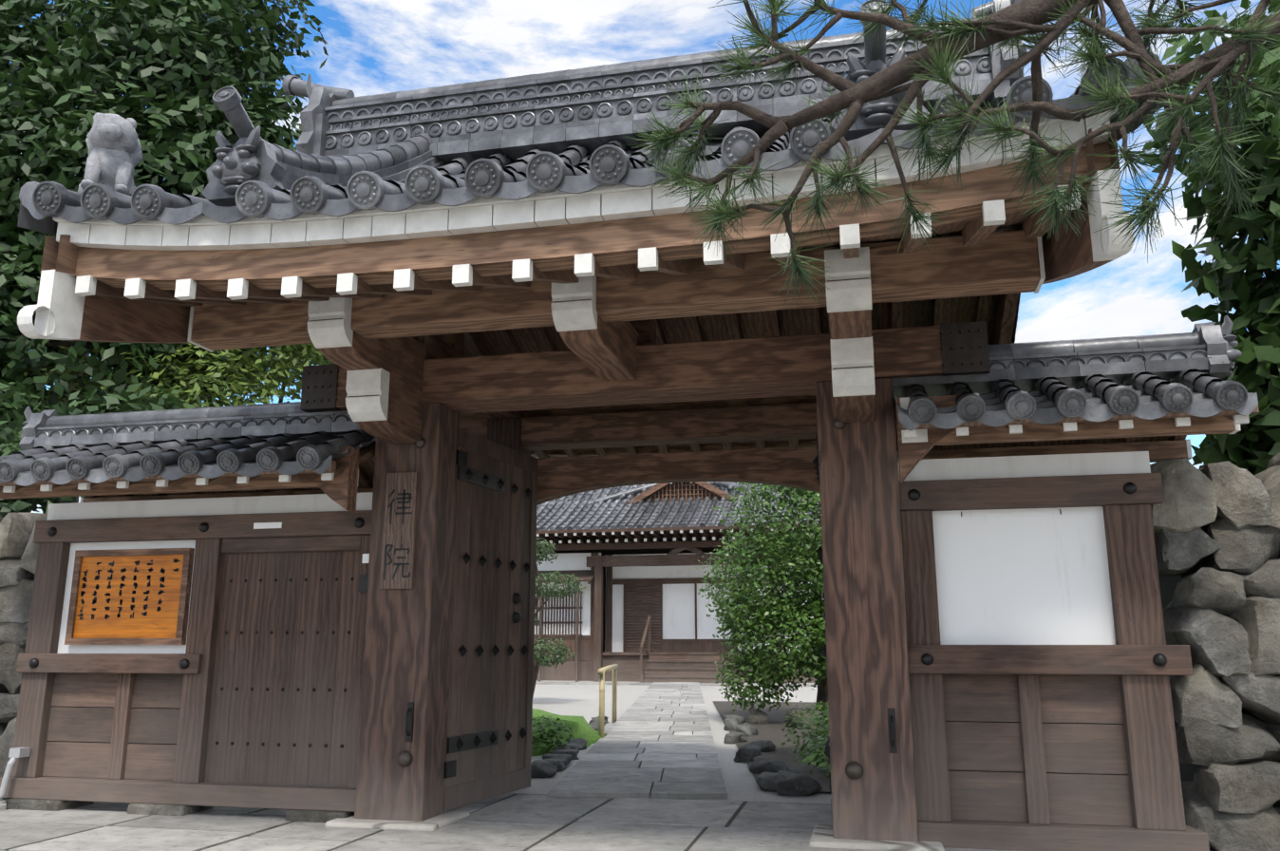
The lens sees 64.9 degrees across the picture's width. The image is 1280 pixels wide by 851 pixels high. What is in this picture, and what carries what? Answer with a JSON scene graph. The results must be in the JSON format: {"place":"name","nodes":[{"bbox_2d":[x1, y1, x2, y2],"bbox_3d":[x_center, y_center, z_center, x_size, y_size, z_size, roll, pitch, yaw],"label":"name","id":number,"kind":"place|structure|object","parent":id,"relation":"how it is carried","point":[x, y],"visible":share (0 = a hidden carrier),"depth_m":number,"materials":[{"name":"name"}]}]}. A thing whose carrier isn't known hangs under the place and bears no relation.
{"place":"outdoors","nodes":[
{"label":"outdoors","id":0,"kind":"place"},
{"bbox_2d":[0,0,332,517],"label":"tree","id":1,"kind":"object","parent":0,"point":[65,65],"depth_m":12.88,"materials":[{"name":"green plant"}]},
{"bbox_2d":[0,338,334,414],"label":"tree foliage","id":2,"kind":"object","parent":1,"relation":"attached to","point":[294,359],"visible":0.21,"depth_m":12.41,"materials":[{"name":"green plant"}]},
{"bbox_2d":[52,110,1110,456],"bbox_3d":[0.006,-0.478,7.093,5.140,0.472,5.120,-3,-13,12],"label":"eave board","id":3,"kind":"object","parent":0,"point":[325,265],"depth_m":4.70,"materials":[{"name":"white paint"}]},
{"bbox_2d":[74,180,1091,457],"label":"roof boards","id":4,"kind":"object","parent":3,"relation":"on","point":[796,321],"visible":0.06,"depth_m":7.50,"materials":[{"name":"brown wood"}]},
{"bbox_2d":[40,128,1120,274],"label":"verge boards","id":5,"kind":"object","parent":4,"relation":"on","point":[62,255],"visible":0.04,"depth_m":5.18,"materials":[{"name":"brown wood"}]},
{"bbox_2d":[27,56,1145,225],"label":"roof tiles","id":6,"kind":"object","parent":5,"relation":"on","point":[453,182],"visible":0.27,"depth_m":4.74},
{"bbox_2d":[77,112,143,194],"bbox_3d":[-2.937,-1.433,5.611,0.389,0.536,0.457,-3,-13,12],"label":"lion statue","id":7,"kind":"object","parent":6,"relation":"on","point":[115,158],"visible":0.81,"depth_m":5.47,"materials":[{"name":"grey stone"}]},
{"bbox_2d":[17,0,1162,343],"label":"descending ridges","id":8,"kind":"object","parent":6,"relation":"on","point":[251,154],"visible":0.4,"depth_m":5.28,"materials":[{"name":"grey ceramic"}]},
{"bbox_2d":[282,0,1027,166],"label":"ridge","id":9,"kind":"structure","parent":6,"relation":"on","point":[591,109],"depth_m":7.38,"materials":[{"name":"grey ceramic"}]},
{"bbox_2d":[94,204,1072,458],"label":"rafters","id":10,"kind":"object","parent":4,"relation":"attached to","point":[975,233],"visible":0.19,"depth_m":5.33,"materials":[{"name":"brown wood"}]},
{"bbox_2d":[75,184,1081,457],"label":"rafter ends","id":11,"kind":"object","parent":10,"relation":"attached to","point":[584,264],"visible":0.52,"depth_m":4.65,"materials":[{"name":"white paint"}]},
{"bbox_2d":[71,193,1112,344],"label":"bargeboards","id":12,"kind":"object","parent":4,"relation":"on","point":[120,320],"visible":0.21,"depth_m":5.51,"materials":[{"name":"brown wood"}]},
{"bbox_2d":[17,169,1134,339],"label":"bargeboard tips","id":13,"kind":"object","parent":12,"relation":"attached to","point":[58,308],"visible":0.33,"depth_m":4.98,"materials":[{"name":"white paint"}]},
{"bbox_2d":[0,792,1212,850],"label":"forecourt paving","id":14,"kind":"structure","parent":0,"point":[518,822],"depth_m":6.03,"materials":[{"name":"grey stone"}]},
{"bbox_2d":[0,747,30,800],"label":"conduit","id":15,"kind":"object","parent":14,"relation":"on","point":[15,754],"visible":1,"depth_m":6.82,"materials":[{"name":"grey plastic"}]},
{"bbox_2d":[5,798,354,822],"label":"foundation stones","id":16,"kind":"object","parent":14,"relation":"on","point":[293,815],"visible":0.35,"depth_m":6.57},
{"bbox_2d":[0,509,371,811],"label":"horizontal rails","id":17,"kind":"object","parent":16,"relation":"on","point":[314,531],"visible":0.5,"depth_m":6.81,"materials":[{"name":"brown wood"}]},
{"bbox_2d":[42,672,183,780],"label":"wooden wall panels","id":18,"kind":"object","parent":17,"relation":"on","point":[81,724],"visible":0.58,"depth_m":6.91,"materials":[{"name":"brown wood"}]},
{"bbox_2d":[0,468,373,653],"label":"plaster wall","id":19,"kind":"structure","parent":17,"relation":"attached to","point":[293,503],"depth_m":7.08,"materials":[{"name":"white paint"}]},
{"bbox_2d":[64,547,194,644],"bbox_3d":[-3.585,1.201,7.062,0.934,0.660,0.050,-3,-13,12],"label":"notice frame","id":20,"kind":"object","parent":19,"relation":"attached to","point":[188,554],"visible":0.98,"depth_m":7.02,"materials":[{"name":"brown wood"}]},
{"bbox_2d":[73,554,183,638],"bbox_3d":[-3.583,1.203,7.072,0.840,0.570,0.030,-3,-13,12],"label":"notice board","id":21,"kind":"object","parent":20,"relation":"in","point":[153,623],"visible":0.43,"depth_m":7.05,"materials":[{"name":"orange wood"}]},
{"bbox_2d":[76,558,180,619],"bbox_3d":[-3.596,1.151,7.069,0.789,0.415,0.001,-3,-13,12],"label":"sign lettering","id":22,"kind":"object","parent":21,"relation":"on","point":[135,584],"visible":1,"depth_m":7.08},
{"bbox_2d":[10,534,370,788],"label":"wooden posts","id":23,"kind":"object","parent":17,"relation":"attached to","point":[34,704],"visible":0.5,"depth_m":6.89,"materials":[{"name":"brown wood"}]},
{"bbox_2d":[253,522,369,563],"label":"small labels","id":24,"kind":"object","parent":23,"relation":"attached to","point":[263,525],"visible":0.75,"depth_m":6.85,"materials":[{"name":"paint"}]},
{"bbox_2d":[357,574,368,591],"bbox_3d":[-1.815,1.043,6.639,0.068,0.110,0.040,-3,-13,12],"label":"intercom","id":25,"kind":"object","parent":23,"relation":"attached to","point":[363,582],"visible":0.64,"depth_m":6.62,"materials":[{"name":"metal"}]},
{"bbox_2d":[28,517,364,747],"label":"door studs","id":26,"kind":"object","parent":17,"relation":"attached to","point":[359,522],"visible":1,"depth_m":6.75,"materials":[{"name":"metal"}]},
{"bbox_2d":[204,549,360,787],"bbox_3d":[-2.364,1.609,6.748,1.058,1.510,0.080,-3,-13,12],"label":"wing door","id":27,"kind":"structure","parent":17,"relation":"attached to","point":[307,661],"depth_m":6.71,"materials":[{"name":"brown wood"}]},
{"bbox_2d":[298,446,359,511],"bbox_3d":[-2.042,0.354,6.484,0.420,0.410,0.120,-3,-13,12],"label":"wooden bracket","id":28,"kind":"object","parent":17,"relation":"attached to","point":[341,489],"visible":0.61,"depth_m":6.41,"materials":[{"name":"brown wood"}]},
{"bbox_2d":[0,474,373,502],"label":"wing eave beams","id":29,"kind":"structure","parent":28,"relation":"on","point":[230,483],"depth_m":6.83,"materials":[{"name":"brown wood"}]},
{"bbox_2d":[0,443,375,497],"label":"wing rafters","id":30,"kind":"object","parent":29,"relation":"on","point":[367,458],"visible":0.12,"depth_m":6.75,"materials":[{"name":"brown wood"}]},
{"bbox_2d":[0,401,376,486],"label":"wing tiles","id":31,"kind":"object","parent":30,"relation":"on","point":[290,439],"visible":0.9,"depth_m":6.91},
{"bbox_2d":[898,472,1209,850],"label":"horizontal rails","id":32,"kind":"object","parent":14,"relation":"on","point":[1033,492],"visible":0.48,"depth_m":5.61,"materials":[{"name":"brown wood"}]},
{"bbox_2d":[907,482,1167,666],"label":"wing bosses","id":33,"kind":"object","parent":32,"relation":"attached to","point":[1158,659],"visible":1,"depth_m":5.68,"materials":[{"name":"metal"}]},
{"bbox_2d":[941,673,1133,826],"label":"wooden wall panels","id":34,"kind":"object","parent":32,"relation":"attached to","point":[1086,762],"visible":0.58,"depth_m":5.61,"materials":[{"name":"brown wood"}]},
{"bbox_2d":[900,503,1185,830],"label":"wooden posts","id":35,"kind":"object","parent":32,"relation":"attached to","point":[1156,789],"visible":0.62,"depth_m":5.61,"materials":[{"name":"brown wood"}]},
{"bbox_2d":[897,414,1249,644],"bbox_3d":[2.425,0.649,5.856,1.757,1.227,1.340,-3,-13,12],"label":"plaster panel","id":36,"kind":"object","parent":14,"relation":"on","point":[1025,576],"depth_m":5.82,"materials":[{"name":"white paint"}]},
{"bbox_2d":[895,395,961,484],"bbox_3d":[1.666,0.085,5.693,0.400,0.480,0.140,-3,-13,12],"label":"bracket","id":37,"kind":"object","parent":36,"relation":"attached to","point":[911,455],"visible":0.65,"depth_m":5.64,"materials":[{"name":"brown wood"}]},
{"bbox_2d":[892,315,1258,431],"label":"wing tiles","id":38,"kind":"object","parent":36,"relation":"on","point":[1143,377],"visible":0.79,"depth_m":5.75,"materials":[{"name":"grey ceramic"}]},
{"bbox_2d":[899,393,978,442],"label":"beam end caps","id":39,"kind":"object","parent":38,"relation":"attached to","point":[921,435],"visible":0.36,"depth_m":5.65,"materials":[{"name":"white paint"}]},
{"bbox_2d":[894,401,1259,462],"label":"roof eaves","id":40,"kind":"object","parent":36,"relation":"attached to","point":[1172,416],"visible":0.12,"depth_m":6.26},
{"bbox_2d":[922,415,1235,461],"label":"wing eave beams","id":41,"kind":"structure","parent":36,"relation":"attached to","point":[1162,450],"depth_m":5.60,"materials":[{"name":"brown wood"}]},
{"bbox_2d":[547,681,727,799],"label":"court path","id":42,"kind":"structure","parent":0,"point":[629,755],"depth_m":9.70,"materials":[{"name":"stone"}]},
{"bbox_2d":[8,0,1279,513],"label":"sky","id":43,"kind":"structure","parent":0,"point":[374,47],"materials":[{"name":"blue"}]},
{"bbox_2d":[509,679,831,804],"bbox_3d":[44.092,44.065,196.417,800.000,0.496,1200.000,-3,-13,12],"label":"ground","id":44,"kind":"structure","parent":0,"point":[741,783],"depth_m":16.46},
{"bbox_2d":[486,416,530,455],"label":"boards","id":45,"kind":"object","parent":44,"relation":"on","point":[504,431],"visible":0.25,"depth_m":8.50,"materials":[{"name":"brown wood"}]},
{"bbox_2d":[533,536,586,668],"bbox_3d":[-2.013,3.584,19.116,2.061,2.975,1.139,-3,-13,12],"label":"shrub","id":46,"kind":"object","parent":44,"relation":"on","point":[552,589],"visible":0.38,"depth_m":19.05,"materials":[{"name":"green plant"}]},
{"bbox_2d":[597,663,618,737],"bbox_3d":[-0.406,3.544,13.082,0.088,0.818,2.909,0,-12,2],"label":"bamboo handrail","id":47,"kind":"object","parent":44,"relation":"on","point":[601,671],"visible":0.96,"depth_m":11.77,"materials":[{"name":"beige wood"}]},
{"bbox_2d":[325,809,944,850],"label":"pillar base stones","id":48,"kind":"object","parent":44,"relation":"on","point":[822,835],"visible":0.54,"depth_m":5.91,"materials":[{"name":"grey stone"}]},
{"bbox_2d":[354,376,918,841],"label":"gate posts","id":49,"kind":"object","parent":48,"relation":"on","point":[407,647],"visible":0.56,"depth_m":6.04,"materials":[{"name":"brown wood"}]},
{"bbox_2d":[379,471,418,589],"bbox_3d":[-1.568,0.683,6.560,0.220,0.760,0.030,-3,-13,12],"label":"name plate","id":50,"kind":"object","parent":49,"relation":"attached to","point":[397,533],"visible":0.98,"depth_m":6.54,"materials":[{"name":"brown wood"}]},
{"bbox_2d":[383,489,413,579],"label":"written characters","id":51,"kind":"object","parent":50,"relation":"on","point":[404,498],"visible":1,"depth_m":6.54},
{"bbox_2d":[396,417,863,779],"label":"post bosses","id":52,"kind":"object","parent":49,"relation":"attached to","point":[854,770],"visible":0.88,"depth_m":6.06,"materials":[{"name":"brown metal"}]},
{"bbox_2d":[443,414,832,825],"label":"gate doors","id":53,"kind":"structure","parent":49,"relation":"attached to","point":[488,689],"depth_m":7.21,"materials":[{"name":"brown wood"}]},
{"bbox_2d":[443,433,831,790],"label":"fittings","id":54,"kind":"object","parent":53,"relation":"attached to","point":[471,741],"visible":0.71,"depth_m":6.97,"materials":[{"name":"black metal"}]},
{"bbox_2d":[458,402,820,505],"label":"beams","id":55,"kind":"structure","parent":49,"relation":"attached to","point":[558,478],"depth_m":8.21,"materials":[{"name":"brown wood"}]},
{"bbox_2d":[310,277,874,443],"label":"bracket arms","id":56,"kind":"object","parent":55,"relation":"on","point":[605,351],"visible":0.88,"depth_m":6.17},
{"bbox_2d":[434,319,656,354],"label":"ridge beam","id":57,"kind":"structure","parent":56,"relation":"on","point":[646,329],"depth_m":7.12,"materials":[{"name":"brown wood"}]},
{"bbox_2d":[190,229,1040,420],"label":"purlins","id":58,"kind":"object","parent":56,"relation":"attached to","point":[990,264],"visible":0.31,"depth_m":5.46,"materials":[{"name":"brown wood"}]},
{"bbox_2d":[187,236,1045,421],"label":"beam end caps","id":59,"kind":"object","parent":56,"relation":"attached to","point":[851,294],"visible":0.81,"depth_m":5.52,"materials":[{"name":"paint"}]},
{"bbox_2d":[336,325,942,413],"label":"lintel beam","id":60,"kind":"structure","parent":49,"relation":"on","point":[800,365],"depth_m":6.41,"materials":[{"name":"brown wood"}]},
{"bbox_2d":[300,320,990,412],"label":"kabuki end plates","id":61,"kind":"object","parent":60,"relation":"attached to","point":[965,348],"visible":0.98,"depth_m":6.01,"materials":[{"name":"black metal"}]},
{"bbox_2d":[405,701,897,752],"bbox_3d":[-0.016,1.778,5.948,2.970,0.240,0.057,-3,-13,12],"label":"post latch","id":62,"kind":"object","parent":49,"relation":"attached to","point":[891,724],"visible":1,"depth_m":5.67,"materials":[{"name":"metal"}]},
{"bbox_2d":[0,452,1279,850],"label":"stone walls","id":63,"kind":"structure","parent":44,"relation":"on","point":[1217,523],"depth_m":5.55,"materials":[{"name":"grey stone"}]},
{"bbox_2d":[533,552,781,682],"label":"wooden posts","id":64,"kind":"object","parent":44,"relation":"on","point":[576,669],"visible":0.62,"depth_m":31.07,"materials":[{"name":"brown wood"}]},
{"bbox_2d":[533,546,817,682],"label":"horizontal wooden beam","id":65,"kind":"structure","parent":44,"relation":"on","point":[682,667],"depth_m":30.47,"materials":[{"name":"brown wood"}]},
{"bbox_2d":[530,715,821,795],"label":"border stones","id":66,"kind":"object","parent":44,"relation":"on","point":[781,778],"visible":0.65,"depth_m":8.86,"materials":[{"name":"grey stone"}]},
{"bbox_2d":[534,536,825,652],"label":"building wall","id":67,"kind":"structure","parent":44,"relation":"on","point":[678,611],"depth_m":31.62,"materials":[{"name":"white paint"}]},
{"bbox_2d":[534,456,821,530],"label":"hall tiles","id":68,"kind":"object","parent":67,"relation":"on","point":[606,508],"visible":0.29,"depth_m":31.76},
{"bbox_2d":[625,481,737,504],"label":"roof gable","id":69,"kind":"structure","parent":68,"relation":"on","point":[658,486],"depth_m":32.59,"materials":[{"name":"brown wood"}]},
{"bbox_2d":[643,482,721,501],"bbox_3d":[1.382,2.100,32.645,3.900,1.050,0.001,-3,-13,12],"label":"lattice","id":70,"kind":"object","parent":69,"relation":"in","point":[680,491],"depth_m":32.65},
{"bbox_2d":[536,523,821,550],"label":"roof eaves","id":71,"kind":"object","parent":67,"relation":"attached to","point":[706,533],"visible":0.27,"depth_m":30.57,"materials":[{"name":"brown wood"}]},
{"bbox_2d":[532,507,828,717],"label":"court tree trunks","id":72,"kind":"object","parent":44,"relation":"on","point":[822,693],"visible":0.06,"depth_m":14.76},
{"bbox_2d":[531,700,830,778],"bbox_3d":[1.152,3.120,10.720,4.719,0.843,4.712,-6,-14,25],"label":"shrub","id":73,"kind":"object","parent":44,"relation":"on","point":[818,719],"visible":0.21,"depth_m":10.06,"materials":[{"name":"green plant"}]},
{"bbox_2d":[531,708,830,769],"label":"moss mounds","id":74,"kind":"object","parent":44,"relation":"on","point":[585,730],"visible":0.04,"depth_m":11.10,"materials":[{"name":"green plant"}]},
{"bbox_2d":[747,707,822,728],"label":"garden stones","id":75,"kind":"object","parent":44,"relation":"on","point":[756,716],"visible":0.31,"depth_m":13.94,"materials":[{"name":"grey stone"}]},
{"bbox_2d":[1138,0,1279,475],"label":"tree","id":76,"kind":"object","parent":44,"relation":"on","point":[1251,294],"visible":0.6,"depth_m":6.42,"materials":[{"name":"green plant"}]},
{"bbox_2d":[536,482,814,543],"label":"rafter ends","id":77,"kind":"object","parent":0,"point":[635,539],"visible":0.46,"depth_m":30.13,"materials":[{"name":"white paint"}]},
{"bbox_2d":[535,681,817,686],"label":"court cross path","id":78,"kind":"structure","parent":0,"point":[611,683],"depth_m":27.91,"materials":[{"name":"stone"}]},
{"bbox_2d":[694,482,827,711],"bbox_3d":[2.536,2.098,14.748,3.499,4.053,2.555,-3,-13,12],"label":"bush","id":79,"kind":"object","parent":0,"point":[776,608],"visible":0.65,"depth_m":14.24,"materials":[{"name":"green plant"}]},
{"bbox_2d":[712,700,831,791],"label":"garden bed soil","id":80,"kind":"structure","parent":0,"point":[775,734],"depth_m":12.05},
{"bbox_2d":[626,0,1279,309],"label":"pine","id":81,"kind":"object","parent":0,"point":[1092,49],"depth_m":3.58,"materials":[{"name":"green plant"}]},
{"bbox_2d":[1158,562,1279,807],"bbox_3d":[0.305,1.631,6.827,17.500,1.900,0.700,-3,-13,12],"label":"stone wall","id":82,"kind":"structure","parent":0,"point":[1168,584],"depth_m":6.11,"materials":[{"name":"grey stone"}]}
]}

